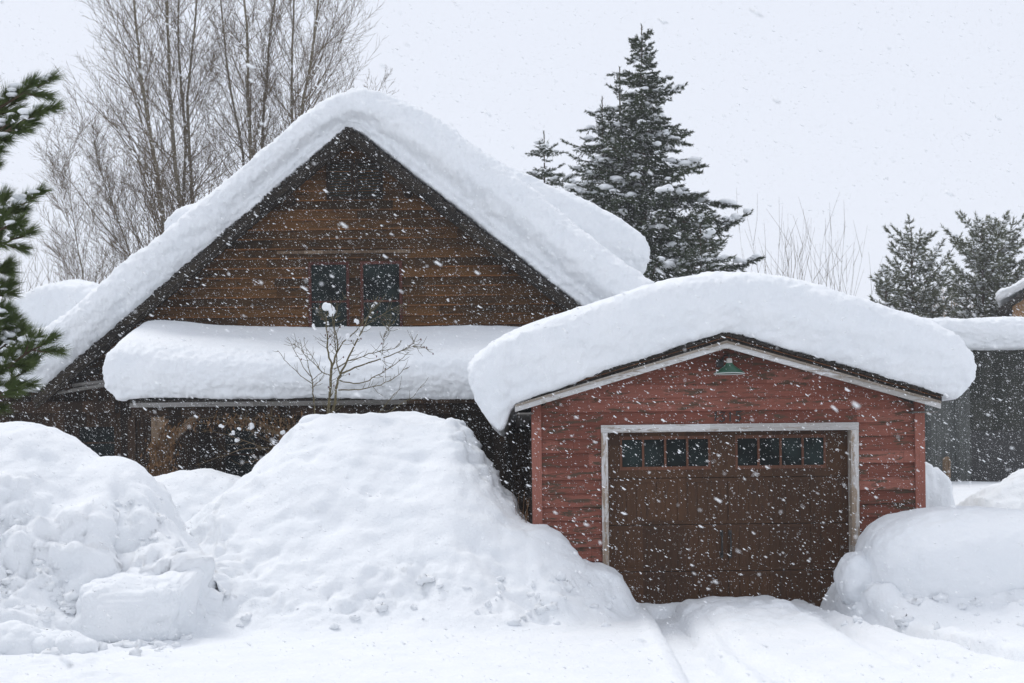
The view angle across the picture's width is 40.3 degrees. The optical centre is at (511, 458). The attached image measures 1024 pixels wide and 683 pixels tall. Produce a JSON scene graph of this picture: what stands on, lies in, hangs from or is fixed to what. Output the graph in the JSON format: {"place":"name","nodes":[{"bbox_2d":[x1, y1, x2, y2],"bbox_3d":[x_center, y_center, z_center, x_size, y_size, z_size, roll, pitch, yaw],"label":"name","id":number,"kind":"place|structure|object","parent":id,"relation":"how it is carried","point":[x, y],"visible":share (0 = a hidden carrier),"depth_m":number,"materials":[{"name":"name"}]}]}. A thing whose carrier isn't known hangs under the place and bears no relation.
{"place":"outdoors","nodes":[
{"label":"outdoors","id":0,"kind":"place"},
{"bbox_2d":[0,411,1023,682],"bbox_3d":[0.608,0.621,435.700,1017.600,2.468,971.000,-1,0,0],"label":"snow ground","id":1,"kind":"structure","parent":0,"point":[420,477],"depth_m":14.27,"materials":[{"name":"white snow"}]},
{"bbox_2d":[0,620,40,654],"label":"snow chunk","id":2,"kind":"object","parent":1,"relation":"on","point":[10,633],"visible":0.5,"depth_m":12.54,"materials":[{"name":"white snow"}]},
{"bbox_2d":[0,66,74,416],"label":"pine tree","id":3,"kind":"object","parent":1,"relation":"on","point":[13,386],"visible":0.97,"depth_m":8.16,"materials":[{"name":"green plant"}]},
{"bbox_2d":[1,240,88,301],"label":"bare shrub","id":4,"kind":"object","parent":1,"relation":"on","point":[31,272],"visible":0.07,"depth_m":43.97,"materials":[{"name":"brown plant"}]},
{"bbox_2d":[32,629,62,653],"bbox_3d":[-4.318,1.722,12.737,0.586,0.331,0.461,-1,0,0],"label":"snow chunk","id":5,"kind":"object","parent":1,"relation":"on","point":[48,640],"visible":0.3,"depth_m":12.56,"materials":[{"name":"white snow"}]},
{"bbox_2d":[3,235,117,297],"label":"bare shrub","id":6,"kind":"object","parent":1,"relation":"on","point":[71,264],"visible":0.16,"depth_m":43.62,"materials":[{"name":"plant"}]},
{"bbox_2d":[54,630,98,654],"bbox_3d":[-3.976,1.724,12.686,0.421,0.330,0.352,-1,0,0],"label":"snow chunk","id":7,"kind":"object","parent":1,"relation":"on","point":[81,643],"visible":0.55,"depth_m":12.56,"materials":[{"name":"white snow"}]},
{"bbox_2d":[30,106,133,282],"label":"bare tree","id":8,"kind":"object","parent":1,"relation":"on","point":[63,183],"visible":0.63,"depth_m":45.14,"materials":[{"name":"grey plant"}]},
{"bbox_2d":[52,81,176,282],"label":"bare tree","id":9,"kind":"object","parent":1,"relation":"on","point":[107,170],"visible":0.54,"depth_m":45.77,"materials":[{"name":"grey plant"}]},
{"bbox_2d":[40,0,233,271],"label":"bare tree","id":10,"kind":"object","parent":1,"relation":"on","point":[125,19],"visible":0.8,"depth_m":46.43,"materials":[{"name":"grey plant"}]},
{"bbox_2d":[71,566,203,642],"bbox_3d":[-3.655,1.433,13.775,1.123,0.859,1.116,-1,0,6],"label":"snow block","id":11,"kind":"object","parent":1,"relation":"on","point":[122,627],"depth_m":13.29,"materials":[{"name":"white snow"}]},
{"bbox_2d":[90,0,244,244],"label":"bare tree","id":12,"kind":"object","parent":1,"relation":"on","point":[174,162],"visible":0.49,"depth_m":47.88,"materials":[{"name":"grey plant"}]},
{"bbox_2d":[136,0,242,244],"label":"bare tree","id":13,"kind":"object","parent":1,"relation":"on","point":[179,152],"visible":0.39,"depth_m":49.45,"materials":[{"name":"grey plant"}]},
{"bbox_2d":[118,0,262,216],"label":"bare tree","id":14,"kind":"object","parent":1,"relation":"on","point":[189,76],"visible":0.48,"depth_m":48.71,"materials":[{"name":"grey plant"}]},
{"bbox_2d":[181,0,288,185],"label":"bare tree","id":15,"kind":"object","parent":1,"relation":"on","point":[228,80],"visible":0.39,"depth_m":49.86,"materials":[{"name":"grey plant"}]},
{"bbox_2d":[175,0,308,185],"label":"bare tree","id":16,"kind":"object","parent":1,"relation":"on","point":[266,70],"visible":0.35,"depth_m":48.29,"materials":[{"name":"grey plant"}]},
{"bbox_2d":[197,406,295,466],"bbox_3d":[-3.573,-0.224,19.175,1.589,0.999,0.416,-1,0,0],"label":"bare shrub","id":17,"kind":"object","parent":1,"relation":"on","point":[251,427],"visible":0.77,"depth_m":19.18,"materials":[{"name":"brown plant"}]},
{"bbox_2d":[180,0,313,199],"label":"bare tree","id":18,"kind":"object","parent":1,"relation":"on","point":[248,90],"visible":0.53,"depth_m":47.95,"materials":[{"name":"grey plant"}]},
{"bbox_2d":[0,127,580,521],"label":"cabin","id":19,"kind":"object","parent":1,"relation":"on","point":[279,297],"visible":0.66,"depth_m":22.47,"materials":[{"name":"brown wood"}]},
{"bbox_2d":[3,279,97,328],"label":"roof snow","id":20,"kind":"structure","parent":19,"relation":"on","point":[35,300],"depth_m":23.86,"materials":[{"name":"white snow"}]},
{"bbox_2d":[76,424,117,456],"bbox_3d":[-6.686,-0.259,22.503,0.669,0.613,0.095,-1,0,0],"label":"window","id":21,"kind":"structure","parent":19,"relation":"in","point":[107,447],"depth_m":22.52,"materials":[{"name":"black glass"}]},
{"bbox_2d":[140,415,180,476],"bbox_3d":[-5.135,-0.102,20.354,0.584,1.078,0.351,-1,0,0],"label":"dead vine","id":22,"kind":"object","parent":19,"relation":"attached to","point":[155,465],"visible":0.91,"depth_m":20.33,"materials":[{"name":"brown plant"}]},
{"bbox_2d":[164,194,208,229],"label":"roof snow","id":23,"kind":"structure","parent":19,"relation":"on","point":[176,215],"depth_m":26.56,"materials":[{"name":"white snow"}]},
{"bbox_2d":[170,407,302,440],"bbox_3d":[-3.950,-0.499,20.297,2.077,0.590,0.328,-1,0,0],"label":"dead vine","id":24,"kind":"object","parent":19,"relation":"attached to","point":[268,426],"visible":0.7,"depth_m":20.29,"materials":[{"name":"brown plant"}]},
{"bbox_2d":[222,425,259,476],"bbox_3d":[-4.373,-0.072,22.503,0.585,0.951,0.095,-1,0,0],"label":"window","id":25,"kind":"structure","parent":19,"relation":"in","point":[227,461],"depth_m":22.52,"materials":[{"name":"black glass"}]},
{"bbox_2d":[102,320,518,400],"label":"roof snow","id":26,"kind":"structure","parent":19,"relation":"on","point":[116,386],"depth_m":20.20,"materials":[{"name":"white snow"}]},
{"bbox_2d":[0,88,654,392],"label":"roof snow","id":27,"kind":"structure","parent":19,"relation":"on","point":[604,285],"depth_m":21.70,"materials":[{"name":"white snow"}]},
{"bbox_2d":[308,261,349,326],"bbox_3d":[-2.945,-2.498,22.492,0.656,1.350,0.095,-1,0,0],"label":"window","id":28,"kind":"structure","parent":19,"relation":"in","point":[323,276],"depth_m":22.50,"materials":[{"name":"black glass"}]},
{"bbox_2d":[360,261,402,326],"bbox_3d":[-2.101,-2.508,22.492,0.675,1.350,0.095,-1,0,0],"label":"window","id":29,"kind":"structure","parent":19,"relation":"in","point":[374,268],"depth_m":22.50,"materials":[{"name":"black glass"}]},
{"bbox_2d":[501,162,649,273],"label":"roof snow","id":30,"kind":"structure","parent":19,"relation":"on","point":[627,240],"depth_m":26.54,"materials":[{"name":"white snow"}]},
{"bbox_2d":[239,0,352,147],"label":"bare tree","id":31,"kind":"object","parent":1,"relation":"on","point":[292,39],"visible":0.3,"depth_m":48.79,"materials":[{"name":"grey plant"}]},
{"bbox_2d":[274,337,324,413],"bbox_3d":[-2.609,-0.971,17.216,0.707,1.072,0.242,-1,0,11],"label":"sapling","id":32,"kind":"object","parent":1,"relation":"on","point":[310,375],"visible":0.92,"depth_m":17.15,"materials":[{"name":"brown plant"}]},
{"bbox_2d":[218,0,387,182],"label":"bare tree","id":33,"kind":"object","parent":1,"relation":"on","point":[311,68],"visible":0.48,"depth_m":47.84,"materials":[{"name":"grey plant"}]},
{"bbox_2d":[299,414,321,422],"bbox_3d":[-2.396,-0.404,16.902,0.381,0.284,0.413,-1,0,0],"label":"snow chunk","id":34,"kind":"object","parent":1,"relation":"on","point":[311,417],"visible":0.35,"depth_m":16.75,"materials":[{"name":"white snow"}]},
{"bbox_2d":[284,292,433,413],"bbox_3d":[-1.860,-1.216,16.979,1.819,1.654,0.408,-1,0,0],"label":"sapling","id":35,"kind":"object","parent":1,"relation":"on","point":[328,306],"visible":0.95,"depth_m":16.99,"materials":[{"name":"brown plant"}]},
{"bbox_2d":[364,67,395,93],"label":"bare tree","id":36,"kind":"object","parent":1,"relation":"on","point":[375,86],"visible":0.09,"depth_m":51.72,"materials":[{"name":"grey plant"}]},
{"bbox_2d":[379,376,428,412],"bbox_3d":[-1.382,-0.758,17.252,0.717,0.545,0.179,-1,0,0],"label":"sapling","id":37,"kind":"object","parent":1,"relation":"on","point":[402,402],"visible":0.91,"depth_m":17.20,"materials":[{"name":"brown plant"}]},
{"bbox_2d":[0,496,1023,655],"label":"snow crumbs","id":38,"kind":"object","parent":1,"relation":"on","point":[67,605],"visible":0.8,"depth_m":13.97,"materials":[{"name":"white snow"}]},
{"bbox_2d":[521,131,581,196],"bbox_3d":[0.945,-3.825,39.940,2.840,11.226,2.744,-1,0,0],"label":"spruce tree","id":39,"kind":"object","parent":1,"relation":"on","point":[548,173],"visible":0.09,"depth_m":39.75,"materials":[{"name":"green plant"}]},
{"bbox_2d":[560,97,624,208],"bbox_3d":[2.330,-3.886,36.398,3.528,11.316,2.651,-1,0,0],"label":"spruce tree","id":40,"kind":"object","parent":1,"relation":"on","point":[587,149],"visible":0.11,"depth_m":36.25,"materials":[{"name":"green plant"}]},
{"bbox_2d":[568,67,653,257],"bbox_3d":[2.720,-4.370,37.099,3.361,12.273,3.614,-1,0,-32],"label":"spruce tree","id":41,"kind":"object","parent":1,"relation":"on","point":[612,125],"visible":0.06,"depth_m":37.02,"materials":[{"name":"green plant"}]},
{"bbox_2d":[563,23,764,281],"bbox_3d":[3.783,-4.754,35.987,5.301,13.016,5.127,-1,0,-35],"label":"spruce tree","id":42,"kind":"object","parent":1,"relation":"on","point":[644,163],"visible":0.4,"depth_m":35.44,"materials":[{"name":"green plant"}]},
{"bbox_2d":[653,207,737,276],"bbox_3d":[4.406,-2.140,33.606,2.552,7.774,2.594,-1,0,-21],"label":"spruce tree","id":43,"kind":"object","parent":1,"relation":"on","point":[700,255],"visible":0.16,"depth_m":33.27,"materials":[{"name":"green plant"}]},
{"bbox_2d":[515,332,942,606],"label":"garage","id":44,"kind":"structure","parent":1,"relation":"on","point":[852,423],"depth_m":16.00,"materials":[{"name":"red paint"}]},
{"bbox_2d":[620,436,710,469],"bbox_3d":[1.770,-0.068,16.128,1.050,0.391,0.044,-1,0,0],"label":"window","id":45,"kind":"structure","parent":44,"relation":"in","point":[660,457],"depth_m":16.15,"materials":[{"name":"black glass"}]},
{"bbox_2d":[467,271,976,435],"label":"roof snow","id":46,"kind":"structure","parent":44,"relation":"on","point":[528,382],"depth_m":15.55,"materials":[{"name":"white snow"}]},
{"bbox_2d":[608,430,848,606],"bbox_3d":[2.496,0.751,16.145,2.980,2.196,0.050,-1,0,0],"label":"garage door","id":47,"kind":"structure","parent":44,"relation":"in","point":[743,501],"depth_m":16.13,"materials":[{"name":"brown wood"}]},
{"bbox_2d":[735,434,825,468],"bbox_3d":[3.103,-0.084,16.128,1.050,0.391,0.044,-1,0,0],"label":"window","id":48,"kind":"structure","parent":44,"relation":"in","point":[816,454],"depth_m":16.15,"materials":[{"name":"black glass"}]},
{"bbox_2d":[736,188,849,283],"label":"bare shrub","id":49,"kind":"object","parent":1,"relation":"on","point":[788,252],"visible":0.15,"depth_m":42.12,"materials":[{"name":"brown plant"}]},
{"bbox_2d":[759,198,882,300],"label":"bare shrub","id":50,"kind":"object","parent":1,"relation":"on","point":[826,260],"visible":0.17,"depth_m":42.90,"materials":[{"name":"plant"}]},
{"bbox_2d":[833,551,871,604],"bbox_3d":[3.776,1.308,15.161,0.485,0.609,0.623,-1,0,0],"label":"snow chunk","id":51,"kind":"object","parent":1,"relation":"on","point":[861,578],"visible":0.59,"depth_m":14.94,"materials":[{"name":"white snow"}]},
{"bbox_2d":[868,264,903,309],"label":"pine tree","id":52,"kind":"object","parent":1,"relation":"on","point":[884,288],"visible":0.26,"depth_m":42.85,"materials":[{"name":"green plant"}]},
{"bbox_2d":[873,214,963,318],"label":"pine tree","id":53,"kind":"object","parent":1,"relation":"on","point":[922,306],"visible":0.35,"depth_m":43.62,"materials":[{"name":"green plant"}]},
{"bbox_2d":[855,506,1023,598],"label":"snow mound","id":54,"kind":"object","parent":1,"relation":"on","point":[942,569],"visible":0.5,"depth_m":14.49,"materials":[{"name":"white snow"}]},
{"bbox_2d":[943,456,950,479],"bbox_3d":[6.357,0.694,20.401,0.135,1.461,0.120,-1,0,0],"label":"wooden post","id":55,"kind":"object","parent":1,"relation":"on","point":[946,463],"visible":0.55,"depth_m":20.35,"materials":[{"name":"beige wood"}]},
{"bbox_2d":[922,280,973,317],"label":"willow shrub","id":56,"kind":"object","parent":1,"relation":"on","point":[943,299],"visible":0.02,"depth_m":49.72,"materials":[{"name":"brown plant"}]},
{"bbox_2d":[925,350,1023,481],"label":"shed","id":57,"kind":"structure","parent":1,"relation":"on","point":[977,408],"depth_m":29.96,"materials":[{"name":"grey wood"}]},
{"bbox_2d":[922,316,1023,350],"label":"roof snow","id":58,"kind":"structure","parent":57,"relation":"on","point":[1004,323],"depth_m":29.36,"materials":[{"name":"white snow"}]},
{"bbox_2d":[971,430,1023,481],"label":"shed door","id":59,"kind":"structure","parent":57,"relation":"in","point":[978,466],"depth_m":30.06,"materials":[{"name":"black metal"}]},
{"bbox_2d":[937,210,1023,318],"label":"pine tree","id":60,"kind":"object","parent":1,"relation":"on","point":[964,310],"visible":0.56,"depth_m":45.60,"materials":[{"name":"green plant"}]},
{"bbox_2d":[964,209,1023,318],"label":"pine tree","id":61,"kind":"object","parent":1,"relation":"on","point":[1013,241],"visible":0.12,"depth_m":46.24,"materials":[{"name":"green plant"}]},
{"bbox_2d":[999,292,1023,316],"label":"house","id":62,"kind":"structure","parent":1,"relation":"on","point":[1008,306],"depth_m":41.92,"materials":[{"name":"beige paint"}]},
{"bbox_2d":[995,278,1023,306],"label":"roof snow","id":63,"kind":"structure","parent":62,"relation":"on","point":[1000,296],"depth_m":41.55,"materials":[{"name":"white snow"}]},
{"bbox_2d":[0,0,1023,682],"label":"falling snow","id":64,"kind":"structure","parent":0,"point":[66,662],"depth_m":11.23,"materials":[{"name":"white snow"}]},
{"bbox_2d":[0,0,1023,317],"label":"sky","id":65,"kind":"structure","parent":0,"point":[602,31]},
{"bbox_2d":[512,491,529,522],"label":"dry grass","id":66,"kind":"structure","parent":0,"point":[523,509],"depth_m":16.00,"materials":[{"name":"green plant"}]}
]}

